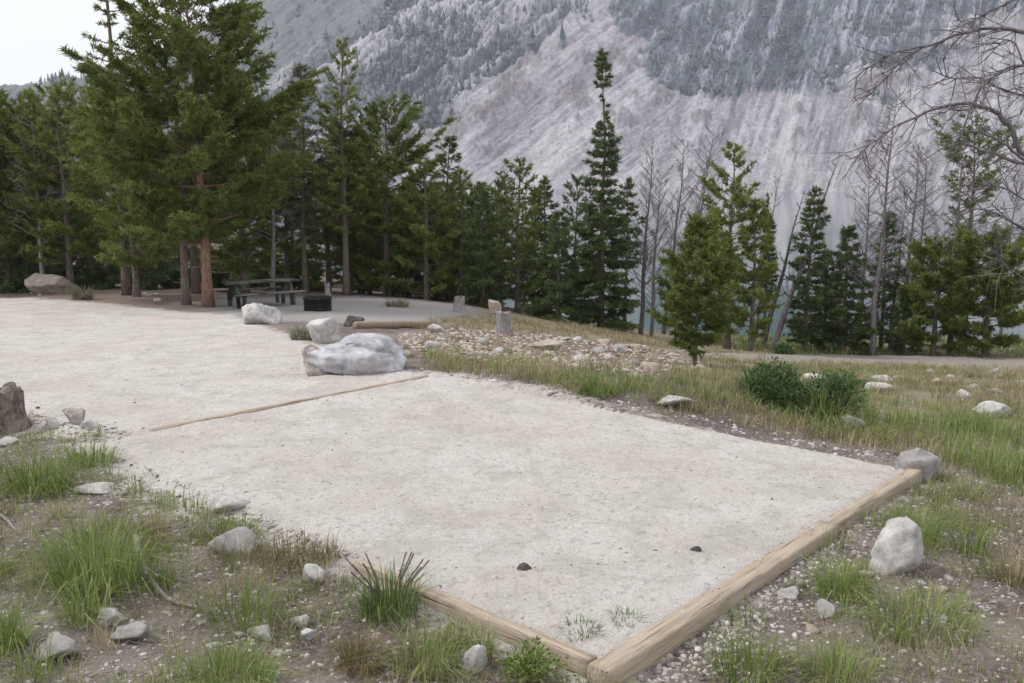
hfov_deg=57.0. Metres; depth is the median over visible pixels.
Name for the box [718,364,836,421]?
grass tuft
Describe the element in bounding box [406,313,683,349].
dry grass
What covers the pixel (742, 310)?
pine tree
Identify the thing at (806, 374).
rock
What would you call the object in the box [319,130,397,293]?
pine tree
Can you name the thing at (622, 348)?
rock
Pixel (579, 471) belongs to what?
gravel pad
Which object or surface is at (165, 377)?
gravel
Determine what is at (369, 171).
pine tree
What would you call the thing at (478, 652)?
rock
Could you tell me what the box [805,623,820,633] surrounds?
rock
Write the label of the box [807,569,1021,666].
grass tuft
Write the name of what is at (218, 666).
grass tuft
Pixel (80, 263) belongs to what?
fir tree
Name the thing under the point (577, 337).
rock
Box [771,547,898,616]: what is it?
grass tuft
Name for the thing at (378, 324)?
wooden log
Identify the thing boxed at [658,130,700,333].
dead tree
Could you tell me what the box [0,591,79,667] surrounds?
grass tuft
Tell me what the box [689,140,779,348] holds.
pine tree
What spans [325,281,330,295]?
post
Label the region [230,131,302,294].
dead tree
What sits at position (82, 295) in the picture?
grass tuft
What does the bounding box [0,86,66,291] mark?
pine tree
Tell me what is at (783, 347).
leafy shrub
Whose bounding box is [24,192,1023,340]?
lake water
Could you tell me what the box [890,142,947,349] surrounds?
dead tree
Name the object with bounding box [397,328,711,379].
rubble
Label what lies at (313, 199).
pine tree
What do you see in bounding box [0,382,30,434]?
rock
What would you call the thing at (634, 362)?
rock
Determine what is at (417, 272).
pine tree
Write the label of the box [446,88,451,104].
conifer
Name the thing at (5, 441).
rock
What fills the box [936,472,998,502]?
grass tuft
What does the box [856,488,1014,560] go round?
grass tuft
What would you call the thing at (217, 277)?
fir tree
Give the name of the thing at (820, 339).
fir tree
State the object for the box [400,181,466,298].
conifer
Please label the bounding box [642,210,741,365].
pine tree
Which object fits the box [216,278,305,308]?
picnic table
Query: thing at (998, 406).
rock
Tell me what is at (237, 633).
rock
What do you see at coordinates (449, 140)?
pine tree
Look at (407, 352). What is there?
rock
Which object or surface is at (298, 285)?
fir tree
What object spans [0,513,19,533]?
dead stick
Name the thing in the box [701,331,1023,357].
grass
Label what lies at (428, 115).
conifer
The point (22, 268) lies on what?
fir tree
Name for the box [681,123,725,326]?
dead tree
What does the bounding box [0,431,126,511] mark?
grass tuft
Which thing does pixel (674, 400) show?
rock
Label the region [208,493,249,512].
rock
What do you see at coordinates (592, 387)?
grass tuft
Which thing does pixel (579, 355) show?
rock
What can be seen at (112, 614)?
rock
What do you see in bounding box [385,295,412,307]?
grass tuft
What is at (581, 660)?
timber border
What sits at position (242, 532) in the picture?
rock
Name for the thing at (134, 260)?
pine tree
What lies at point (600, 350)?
rock
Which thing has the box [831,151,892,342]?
dead tree
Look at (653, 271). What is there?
dead tree
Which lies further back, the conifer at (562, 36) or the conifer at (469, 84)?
the conifer at (562, 36)
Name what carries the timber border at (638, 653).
on the ground at (366, 306)
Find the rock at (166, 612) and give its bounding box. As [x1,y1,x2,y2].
[162,610,171,614]
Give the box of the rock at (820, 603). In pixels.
[814,599,836,619]
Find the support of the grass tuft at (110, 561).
on the ground at (366, 306)
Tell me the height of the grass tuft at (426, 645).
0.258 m
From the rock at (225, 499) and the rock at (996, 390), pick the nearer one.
the rock at (225, 499)
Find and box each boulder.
[24,273,79,294]
[242,303,282,324]
[306,317,341,343]
[307,333,406,374]
[869,517,923,574]
[896,448,940,481]
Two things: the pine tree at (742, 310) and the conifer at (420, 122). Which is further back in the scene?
the conifer at (420, 122)
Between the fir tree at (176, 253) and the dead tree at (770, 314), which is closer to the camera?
the dead tree at (770, 314)
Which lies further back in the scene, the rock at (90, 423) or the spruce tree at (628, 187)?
the spruce tree at (628, 187)
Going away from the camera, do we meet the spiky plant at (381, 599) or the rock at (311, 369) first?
the spiky plant at (381, 599)
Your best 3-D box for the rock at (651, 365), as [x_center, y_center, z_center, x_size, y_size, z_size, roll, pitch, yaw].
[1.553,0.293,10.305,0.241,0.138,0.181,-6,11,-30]
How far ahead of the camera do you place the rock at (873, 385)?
12.56 m
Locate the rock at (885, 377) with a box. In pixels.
[872,375,893,381]
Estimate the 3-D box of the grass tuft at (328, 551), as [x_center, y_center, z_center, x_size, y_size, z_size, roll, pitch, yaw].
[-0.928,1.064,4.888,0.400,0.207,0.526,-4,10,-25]
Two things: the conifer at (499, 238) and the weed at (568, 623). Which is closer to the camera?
the weed at (568, 623)
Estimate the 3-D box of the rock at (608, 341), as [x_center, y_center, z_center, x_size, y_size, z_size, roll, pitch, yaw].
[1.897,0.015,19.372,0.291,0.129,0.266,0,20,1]
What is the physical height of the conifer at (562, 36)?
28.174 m
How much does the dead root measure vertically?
0.125 m
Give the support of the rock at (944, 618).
on the ground at (366, 306)
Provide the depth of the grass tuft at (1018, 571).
4.66 m
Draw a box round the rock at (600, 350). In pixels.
[592,347,605,353]
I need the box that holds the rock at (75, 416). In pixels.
[62,407,84,424]
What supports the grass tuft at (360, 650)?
on the ground at (366, 306)
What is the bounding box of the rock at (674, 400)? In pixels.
[657,395,693,405]
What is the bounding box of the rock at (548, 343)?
[527,339,561,350]
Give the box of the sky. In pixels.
[0,0,237,85]
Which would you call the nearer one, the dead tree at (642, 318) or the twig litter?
the twig litter
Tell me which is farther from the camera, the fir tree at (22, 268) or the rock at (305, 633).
the fir tree at (22, 268)
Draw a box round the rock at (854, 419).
[832,414,865,431]
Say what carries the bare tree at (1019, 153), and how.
on the ground at (366, 306)
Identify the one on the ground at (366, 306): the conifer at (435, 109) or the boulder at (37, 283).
the boulder at (37, 283)
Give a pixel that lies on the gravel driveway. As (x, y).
(23, 324)
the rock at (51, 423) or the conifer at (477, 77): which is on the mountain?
the conifer at (477, 77)
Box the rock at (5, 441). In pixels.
[0,436,18,446]
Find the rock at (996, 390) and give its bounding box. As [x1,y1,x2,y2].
[986,388,1004,393]
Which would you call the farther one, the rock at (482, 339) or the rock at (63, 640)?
the rock at (482, 339)
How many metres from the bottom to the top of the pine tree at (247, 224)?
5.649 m
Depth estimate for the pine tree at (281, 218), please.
37.37 m
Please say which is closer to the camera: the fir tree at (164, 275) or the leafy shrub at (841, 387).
the leafy shrub at (841, 387)
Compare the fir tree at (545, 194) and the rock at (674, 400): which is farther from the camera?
the fir tree at (545, 194)
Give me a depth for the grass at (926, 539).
4.80 m
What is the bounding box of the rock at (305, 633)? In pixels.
[300,628,315,640]
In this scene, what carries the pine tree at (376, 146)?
on the ground at (366, 306)
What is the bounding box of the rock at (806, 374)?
[804,373,820,378]
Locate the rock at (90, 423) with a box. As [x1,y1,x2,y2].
[79,420,94,427]
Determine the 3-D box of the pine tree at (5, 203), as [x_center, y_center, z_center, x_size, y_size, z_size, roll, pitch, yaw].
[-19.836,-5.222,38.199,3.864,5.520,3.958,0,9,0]
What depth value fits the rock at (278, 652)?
4.00 m
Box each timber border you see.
[149,375,428,431]
[354,560,597,678]
[587,520,837,682]
[826,468,922,531]
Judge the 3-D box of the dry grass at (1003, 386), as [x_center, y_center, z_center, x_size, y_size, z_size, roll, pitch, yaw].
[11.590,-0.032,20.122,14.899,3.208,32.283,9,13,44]
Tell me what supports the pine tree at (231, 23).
on the ground at (366, 306)
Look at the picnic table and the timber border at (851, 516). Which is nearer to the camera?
the timber border at (851, 516)
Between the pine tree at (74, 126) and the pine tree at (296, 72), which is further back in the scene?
the pine tree at (74, 126)
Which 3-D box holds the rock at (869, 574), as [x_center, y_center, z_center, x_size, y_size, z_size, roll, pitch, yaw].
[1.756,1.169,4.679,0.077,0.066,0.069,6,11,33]
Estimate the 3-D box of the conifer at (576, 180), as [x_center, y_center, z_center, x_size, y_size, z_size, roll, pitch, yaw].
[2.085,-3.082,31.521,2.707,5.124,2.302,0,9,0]
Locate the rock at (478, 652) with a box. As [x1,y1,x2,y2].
[458,644,486,673]
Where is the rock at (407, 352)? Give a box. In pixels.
[403,350,413,356]
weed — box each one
[553,612,611,642]
[606,603,651,629]
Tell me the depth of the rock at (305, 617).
4.23 m
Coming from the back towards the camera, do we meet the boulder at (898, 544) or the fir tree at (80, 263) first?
the fir tree at (80, 263)
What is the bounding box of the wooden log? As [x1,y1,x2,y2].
[353,321,435,328]
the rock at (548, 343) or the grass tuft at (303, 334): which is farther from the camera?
the rock at (548, 343)
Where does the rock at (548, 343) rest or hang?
on the ground at (366, 306)
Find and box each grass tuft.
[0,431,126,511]
[0,488,252,629]
[0,552,27,574]
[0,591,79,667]
[13,559,151,639]
[23,406,50,427]
[39,430,144,473]
[55,282,102,299]
[89,495,220,547]
[121,549,202,596]
[149,624,321,682]
[156,554,338,638]
[177,506,274,549]
[226,519,341,577]
[275,321,311,339]
[294,524,355,567]
[310,618,426,682]
[330,606,512,682]
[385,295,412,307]
[450,618,517,663]
[559,373,636,397]
[664,608,823,682]
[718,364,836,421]
[763,374,903,439]
[767,625,932,682]
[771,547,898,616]
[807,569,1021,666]
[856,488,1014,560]
[920,500,1016,564]
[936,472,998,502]
[953,533,1023,593]
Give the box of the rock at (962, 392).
[956,389,970,398]
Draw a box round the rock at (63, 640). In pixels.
[35,631,80,662]
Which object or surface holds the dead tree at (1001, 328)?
on the ground at (366, 306)
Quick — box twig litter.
[0,430,568,682]
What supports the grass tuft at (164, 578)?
on the ground at (366, 306)
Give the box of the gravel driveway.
[0,299,417,437]
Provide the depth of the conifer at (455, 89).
867.62 m
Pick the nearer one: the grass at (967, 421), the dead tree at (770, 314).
the grass at (967, 421)
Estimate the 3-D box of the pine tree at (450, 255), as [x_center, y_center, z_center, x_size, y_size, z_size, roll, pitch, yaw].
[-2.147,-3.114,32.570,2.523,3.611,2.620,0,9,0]
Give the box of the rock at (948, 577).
[944,574,952,579]
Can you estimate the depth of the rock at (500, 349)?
12.48 m
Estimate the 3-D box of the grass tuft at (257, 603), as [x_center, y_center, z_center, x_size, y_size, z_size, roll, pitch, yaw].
[-1.176,1.141,4.312,1.003,0.297,0.769,0,9,0]
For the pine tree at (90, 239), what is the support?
on the ground at (366, 306)
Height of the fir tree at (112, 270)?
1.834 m
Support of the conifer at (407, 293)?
on the ground at (366, 306)
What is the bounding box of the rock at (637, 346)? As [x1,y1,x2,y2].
[629,344,642,348]
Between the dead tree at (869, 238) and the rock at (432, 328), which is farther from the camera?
the dead tree at (869, 238)
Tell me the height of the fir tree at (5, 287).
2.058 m
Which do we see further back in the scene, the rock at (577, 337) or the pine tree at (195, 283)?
the pine tree at (195, 283)
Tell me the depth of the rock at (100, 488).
5.95 m
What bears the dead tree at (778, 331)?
on the ground at (366, 306)
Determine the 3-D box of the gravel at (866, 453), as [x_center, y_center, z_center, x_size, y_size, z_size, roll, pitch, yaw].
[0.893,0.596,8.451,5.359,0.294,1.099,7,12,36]
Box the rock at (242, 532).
[207,527,258,556]
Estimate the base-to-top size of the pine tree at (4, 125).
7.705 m
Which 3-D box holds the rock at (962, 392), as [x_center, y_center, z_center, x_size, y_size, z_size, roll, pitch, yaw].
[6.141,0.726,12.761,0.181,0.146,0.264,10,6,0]
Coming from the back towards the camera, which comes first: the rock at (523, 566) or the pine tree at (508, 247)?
the pine tree at (508, 247)
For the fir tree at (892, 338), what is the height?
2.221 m
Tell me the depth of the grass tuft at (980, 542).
5.05 m
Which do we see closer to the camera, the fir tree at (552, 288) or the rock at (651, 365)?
the rock at (651, 365)
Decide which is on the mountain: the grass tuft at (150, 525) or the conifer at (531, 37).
the conifer at (531, 37)
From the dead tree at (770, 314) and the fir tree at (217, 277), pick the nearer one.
the dead tree at (770, 314)
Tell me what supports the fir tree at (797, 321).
on the ground at (366, 306)
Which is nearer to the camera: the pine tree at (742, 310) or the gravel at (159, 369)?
the gravel at (159, 369)
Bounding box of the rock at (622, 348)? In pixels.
[610,344,627,352]
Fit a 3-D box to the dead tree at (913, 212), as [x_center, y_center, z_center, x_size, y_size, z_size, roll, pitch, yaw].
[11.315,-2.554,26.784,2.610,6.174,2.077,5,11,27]
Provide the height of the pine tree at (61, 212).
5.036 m
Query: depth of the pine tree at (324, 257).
30.66 m
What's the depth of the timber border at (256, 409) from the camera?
8.14 m
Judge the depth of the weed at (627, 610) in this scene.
4.15 m
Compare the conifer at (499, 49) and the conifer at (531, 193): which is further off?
the conifer at (499, 49)
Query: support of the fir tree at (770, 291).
on the ground at (366, 306)
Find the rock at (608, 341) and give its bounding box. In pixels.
[597,339,610,343]
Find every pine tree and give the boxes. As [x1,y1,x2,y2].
[0,72,120,283]
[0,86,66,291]
[0,86,91,273]
[0,95,29,195]
[1,148,22,235]
[6,109,101,255]
[23,162,93,263]
[48,122,117,265]
[56,55,197,296]
[57,0,328,307]
[64,7,276,304]
[76,167,136,265]
[80,0,138,295]
[87,108,186,262]
[134,153,179,267]
[169,0,200,293]
[179,151,263,260]
[185,72,306,292]
[240,116,332,290]
[248,126,322,275]
[272,61,345,292]
[279,165,356,284]
[291,164,356,291]
[304,35,383,294]
[317,92,457,296]
[318,132,394,282]
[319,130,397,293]
[328,153,397,251]
[350,170,399,290]
[387,156,470,299]
[389,168,438,293]
[393,197,431,294]
[414,183,479,297]
[418,203,465,297]
[421,133,470,300]
[430,168,494,300]
[456,180,509,293]
[474,156,553,313]
[476,188,525,300]
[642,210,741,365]
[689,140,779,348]
[724,197,783,351]
[890,231,1001,355]
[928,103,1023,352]
[928,219,1023,356]
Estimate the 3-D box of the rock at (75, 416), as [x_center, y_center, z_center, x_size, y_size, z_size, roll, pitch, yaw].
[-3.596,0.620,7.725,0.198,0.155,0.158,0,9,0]
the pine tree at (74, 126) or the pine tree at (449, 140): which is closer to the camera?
the pine tree at (449, 140)
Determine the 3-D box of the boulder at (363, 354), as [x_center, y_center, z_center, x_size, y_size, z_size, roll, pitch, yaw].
[-1.668,0.202,10.166,1.045,0.519,0.794,0,9,0]
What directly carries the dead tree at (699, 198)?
on the ground at (366, 306)
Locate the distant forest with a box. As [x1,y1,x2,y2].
[0,0,1023,171]
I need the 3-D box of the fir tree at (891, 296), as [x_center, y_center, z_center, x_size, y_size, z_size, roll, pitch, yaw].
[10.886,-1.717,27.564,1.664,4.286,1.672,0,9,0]
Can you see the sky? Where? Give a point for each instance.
(32, 32)
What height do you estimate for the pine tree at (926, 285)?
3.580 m
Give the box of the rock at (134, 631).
[110,621,148,640]
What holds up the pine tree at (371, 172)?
on the ground at (366, 306)
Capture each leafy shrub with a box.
[739,355,808,406]
[773,341,795,354]
[798,365,871,420]
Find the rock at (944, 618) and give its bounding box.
[937,614,947,622]
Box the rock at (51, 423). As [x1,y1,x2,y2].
[44,419,62,429]
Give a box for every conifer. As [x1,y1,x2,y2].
[338,184,399,293]
[381,177,438,296]
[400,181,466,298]
[418,112,424,129]
[422,90,434,123]
[432,95,438,118]
[437,85,447,111]
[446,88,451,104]
[452,75,457,98]
[452,196,488,304]
[459,76,463,91]
[466,72,471,88]
[473,60,480,82]
[475,179,526,306]
[484,59,490,76]
[490,47,495,64]
[493,20,500,42]
[495,36,501,55]
[506,30,511,48]
[507,185,553,303]
[529,23,535,45]
[539,173,599,299]
[559,22,565,45]
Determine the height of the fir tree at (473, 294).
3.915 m
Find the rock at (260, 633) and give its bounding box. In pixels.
[247,625,271,641]
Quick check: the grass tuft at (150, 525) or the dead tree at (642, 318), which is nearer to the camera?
the grass tuft at (150, 525)
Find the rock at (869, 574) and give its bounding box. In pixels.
[857,570,874,581]
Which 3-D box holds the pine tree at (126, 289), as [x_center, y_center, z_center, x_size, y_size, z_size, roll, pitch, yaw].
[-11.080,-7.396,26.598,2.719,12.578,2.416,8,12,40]
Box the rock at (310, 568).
[303,563,326,583]
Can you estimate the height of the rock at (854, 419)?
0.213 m
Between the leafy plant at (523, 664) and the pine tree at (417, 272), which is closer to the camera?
the leafy plant at (523, 664)
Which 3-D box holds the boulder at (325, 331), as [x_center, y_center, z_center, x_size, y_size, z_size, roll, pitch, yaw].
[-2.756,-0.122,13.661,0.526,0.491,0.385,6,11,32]
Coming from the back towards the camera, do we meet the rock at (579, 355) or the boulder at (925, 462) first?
the rock at (579, 355)
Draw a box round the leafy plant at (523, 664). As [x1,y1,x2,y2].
[492,636,576,682]
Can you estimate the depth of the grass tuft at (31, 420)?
7.68 m
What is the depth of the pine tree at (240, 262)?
28.37 m
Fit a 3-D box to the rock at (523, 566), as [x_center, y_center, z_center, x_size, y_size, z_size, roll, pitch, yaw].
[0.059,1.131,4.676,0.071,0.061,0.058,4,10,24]
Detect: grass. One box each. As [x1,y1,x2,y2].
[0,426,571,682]
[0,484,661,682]
[402,329,1023,467]
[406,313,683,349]
[420,342,903,443]
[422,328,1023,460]
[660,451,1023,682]
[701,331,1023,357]
[721,466,1023,682]
[855,389,1023,484]
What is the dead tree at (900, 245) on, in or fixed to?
on the ground at (366, 306)
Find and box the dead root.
[133,534,200,608]
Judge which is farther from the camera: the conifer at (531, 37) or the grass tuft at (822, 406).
the conifer at (531, 37)
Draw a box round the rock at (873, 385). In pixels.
[865,382,894,390]
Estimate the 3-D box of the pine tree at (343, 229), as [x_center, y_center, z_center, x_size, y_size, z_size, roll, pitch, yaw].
[-5.146,-5.179,28.559,2.398,7.898,2.369,6,11,31]
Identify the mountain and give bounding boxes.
[0,0,1023,191]
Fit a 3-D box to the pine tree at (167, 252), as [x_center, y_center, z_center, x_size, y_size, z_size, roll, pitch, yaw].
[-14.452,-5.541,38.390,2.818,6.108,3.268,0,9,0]
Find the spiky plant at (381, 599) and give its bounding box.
[315,551,451,630]
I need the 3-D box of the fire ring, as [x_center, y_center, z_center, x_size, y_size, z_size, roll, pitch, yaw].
[-4.625,-0.890,22.407,0.690,0.440,0.785,-1,10,-8]
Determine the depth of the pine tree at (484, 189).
34.18 m
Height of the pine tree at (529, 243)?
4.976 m
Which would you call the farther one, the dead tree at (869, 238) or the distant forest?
the distant forest
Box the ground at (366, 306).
[0,228,1023,682]
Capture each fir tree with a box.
[0,245,96,293]
[0,246,65,293]
[57,247,111,288]
[74,252,161,289]
[118,252,190,289]
[156,247,223,287]
[199,239,269,287]
[222,252,301,290]
[257,245,331,291]
[454,183,510,308]
[516,210,593,324]
[520,175,565,309]
[757,193,780,331]
[781,184,838,351]
[797,248,847,349]
[809,223,879,354]
[862,209,911,349]
[880,282,926,354]
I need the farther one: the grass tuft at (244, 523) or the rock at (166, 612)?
the grass tuft at (244, 523)
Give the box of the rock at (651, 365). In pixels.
[640,362,659,370]
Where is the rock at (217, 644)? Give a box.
[206,642,221,646]
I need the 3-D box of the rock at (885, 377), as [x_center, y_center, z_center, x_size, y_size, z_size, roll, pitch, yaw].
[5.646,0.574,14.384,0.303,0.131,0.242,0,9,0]
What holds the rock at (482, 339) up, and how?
on the ground at (366, 306)
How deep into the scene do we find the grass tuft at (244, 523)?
5.31 m
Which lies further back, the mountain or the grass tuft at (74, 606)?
the mountain
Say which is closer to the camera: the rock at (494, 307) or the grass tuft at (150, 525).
the grass tuft at (150, 525)
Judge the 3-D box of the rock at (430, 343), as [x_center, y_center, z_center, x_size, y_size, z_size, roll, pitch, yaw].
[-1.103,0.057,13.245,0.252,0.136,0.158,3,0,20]
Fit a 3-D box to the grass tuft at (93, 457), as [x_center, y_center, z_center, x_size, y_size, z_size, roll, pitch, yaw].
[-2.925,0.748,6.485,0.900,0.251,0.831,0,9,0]
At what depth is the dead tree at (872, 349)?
25.35 m
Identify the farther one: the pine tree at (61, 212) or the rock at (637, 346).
the pine tree at (61, 212)
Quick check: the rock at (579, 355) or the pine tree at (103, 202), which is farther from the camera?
the pine tree at (103, 202)
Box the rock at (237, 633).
[234,631,244,636]
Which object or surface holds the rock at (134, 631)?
on the ground at (366, 306)
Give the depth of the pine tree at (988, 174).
26.06 m
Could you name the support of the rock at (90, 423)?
on the ground at (366, 306)
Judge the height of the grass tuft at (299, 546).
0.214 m
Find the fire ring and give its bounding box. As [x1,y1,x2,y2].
[303,295,331,311]
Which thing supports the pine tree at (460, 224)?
on the ground at (366, 306)
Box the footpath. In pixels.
[688,353,1023,368]
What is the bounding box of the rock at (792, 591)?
[776,586,798,599]
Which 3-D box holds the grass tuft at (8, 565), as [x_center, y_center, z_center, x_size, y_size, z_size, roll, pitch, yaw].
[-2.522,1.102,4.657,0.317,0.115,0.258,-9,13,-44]
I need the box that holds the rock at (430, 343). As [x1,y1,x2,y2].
[425,341,440,347]
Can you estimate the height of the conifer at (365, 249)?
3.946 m
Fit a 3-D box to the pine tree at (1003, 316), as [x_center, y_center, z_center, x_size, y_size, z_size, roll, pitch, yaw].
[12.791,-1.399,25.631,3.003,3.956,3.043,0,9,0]
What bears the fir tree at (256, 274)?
on the ground at (366, 306)
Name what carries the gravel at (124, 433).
on the ground at (366, 306)
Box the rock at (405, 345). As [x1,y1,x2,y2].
[401,342,411,350]
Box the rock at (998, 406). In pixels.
[972,401,1011,417]
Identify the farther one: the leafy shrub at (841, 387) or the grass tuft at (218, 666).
the leafy shrub at (841, 387)
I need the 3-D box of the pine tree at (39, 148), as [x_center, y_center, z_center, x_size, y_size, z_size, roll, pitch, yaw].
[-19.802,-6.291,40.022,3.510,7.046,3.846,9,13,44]
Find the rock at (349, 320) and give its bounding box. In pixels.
[343,315,364,326]
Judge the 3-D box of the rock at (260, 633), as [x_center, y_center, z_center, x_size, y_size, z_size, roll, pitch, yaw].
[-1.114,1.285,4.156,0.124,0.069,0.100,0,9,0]
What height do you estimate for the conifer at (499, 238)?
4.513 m
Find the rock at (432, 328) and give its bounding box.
[427,324,443,332]
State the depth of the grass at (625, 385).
8.71 m
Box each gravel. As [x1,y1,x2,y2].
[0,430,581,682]
[1,338,400,431]
[15,323,385,428]
[30,411,359,581]
[412,368,896,462]
[633,471,968,682]
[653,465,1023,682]
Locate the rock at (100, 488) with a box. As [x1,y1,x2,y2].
[72,482,114,493]
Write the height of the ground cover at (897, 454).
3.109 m
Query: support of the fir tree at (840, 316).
on the ground at (366, 306)
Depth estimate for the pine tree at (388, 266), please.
29.15 m
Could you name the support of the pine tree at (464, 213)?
on the ground at (366, 306)
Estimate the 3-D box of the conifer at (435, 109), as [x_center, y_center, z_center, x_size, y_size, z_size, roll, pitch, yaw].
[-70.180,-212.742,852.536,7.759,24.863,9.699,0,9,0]
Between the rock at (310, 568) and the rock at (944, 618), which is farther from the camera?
the rock at (310, 568)
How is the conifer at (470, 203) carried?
on the ground at (366, 306)
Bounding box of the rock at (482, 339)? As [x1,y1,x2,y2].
[474,337,488,344]
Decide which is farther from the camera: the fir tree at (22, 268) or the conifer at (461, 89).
the conifer at (461, 89)
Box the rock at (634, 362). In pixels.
[627,360,640,365]
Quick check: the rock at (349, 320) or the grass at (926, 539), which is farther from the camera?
the rock at (349, 320)
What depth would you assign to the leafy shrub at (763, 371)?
8.82 m
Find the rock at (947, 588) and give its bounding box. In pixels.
[937,585,949,591]
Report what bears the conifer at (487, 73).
on the mountain
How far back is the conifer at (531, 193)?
31.02 m
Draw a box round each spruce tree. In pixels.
[561,47,643,333]
[608,175,647,331]
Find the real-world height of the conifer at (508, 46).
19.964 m
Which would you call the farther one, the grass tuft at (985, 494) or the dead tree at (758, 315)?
the dead tree at (758, 315)
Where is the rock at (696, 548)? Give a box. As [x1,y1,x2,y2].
[690,546,700,551]
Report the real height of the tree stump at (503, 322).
0.494 m
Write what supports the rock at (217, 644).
on the ground at (366, 306)
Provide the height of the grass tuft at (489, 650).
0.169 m
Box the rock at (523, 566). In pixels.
[517,562,531,570]
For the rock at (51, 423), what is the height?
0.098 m
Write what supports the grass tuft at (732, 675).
on the ground at (366, 306)
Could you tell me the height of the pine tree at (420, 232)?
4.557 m
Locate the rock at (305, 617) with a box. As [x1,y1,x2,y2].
[290,614,309,627]
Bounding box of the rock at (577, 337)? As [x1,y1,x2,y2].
[573,336,581,340]
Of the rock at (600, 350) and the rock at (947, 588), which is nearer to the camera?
the rock at (947, 588)
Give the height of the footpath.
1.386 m
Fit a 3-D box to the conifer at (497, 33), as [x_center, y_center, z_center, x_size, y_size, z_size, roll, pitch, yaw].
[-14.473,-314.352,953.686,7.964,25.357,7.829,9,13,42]
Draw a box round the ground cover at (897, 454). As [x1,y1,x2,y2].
[433,335,1023,458]
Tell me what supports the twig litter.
on the ground at (366, 306)
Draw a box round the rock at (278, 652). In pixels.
[271,648,282,655]
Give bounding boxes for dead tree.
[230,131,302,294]
[616,162,683,337]
[622,139,675,334]
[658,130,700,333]
[663,148,716,339]
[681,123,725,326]
[749,175,784,342]
[757,191,805,347]
[769,151,840,348]
[826,86,932,355]
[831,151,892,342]
[863,142,954,315]
[866,170,929,347]
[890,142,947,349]
[971,167,1023,346]
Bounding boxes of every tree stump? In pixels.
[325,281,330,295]
[453,296,466,312]
[494,310,512,334]
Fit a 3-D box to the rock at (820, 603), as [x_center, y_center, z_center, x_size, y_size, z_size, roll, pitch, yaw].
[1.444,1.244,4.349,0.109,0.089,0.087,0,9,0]
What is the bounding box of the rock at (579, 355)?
[572,354,589,360]
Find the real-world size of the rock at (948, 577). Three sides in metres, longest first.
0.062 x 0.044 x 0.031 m
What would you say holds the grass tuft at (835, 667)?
on the ground at (366, 306)
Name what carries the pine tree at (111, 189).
on the ground at (366, 306)
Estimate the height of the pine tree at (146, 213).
7.656 m
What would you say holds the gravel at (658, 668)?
on the ground at (366, 306)
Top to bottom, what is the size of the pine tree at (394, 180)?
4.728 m
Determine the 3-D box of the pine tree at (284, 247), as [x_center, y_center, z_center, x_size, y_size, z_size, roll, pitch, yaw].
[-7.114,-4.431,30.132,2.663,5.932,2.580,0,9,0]
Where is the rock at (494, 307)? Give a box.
[488,299,501,314]
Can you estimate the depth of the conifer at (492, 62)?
928.15 m
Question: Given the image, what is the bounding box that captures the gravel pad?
[89,376,904,657]
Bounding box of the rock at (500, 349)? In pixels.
[490,347,504,353]
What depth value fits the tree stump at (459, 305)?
23.64 m
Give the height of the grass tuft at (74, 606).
0.290 m
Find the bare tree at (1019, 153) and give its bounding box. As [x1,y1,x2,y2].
[803,0,1023,311]
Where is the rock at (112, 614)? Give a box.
[96,607,123,625]
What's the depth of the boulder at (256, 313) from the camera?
17.85 m

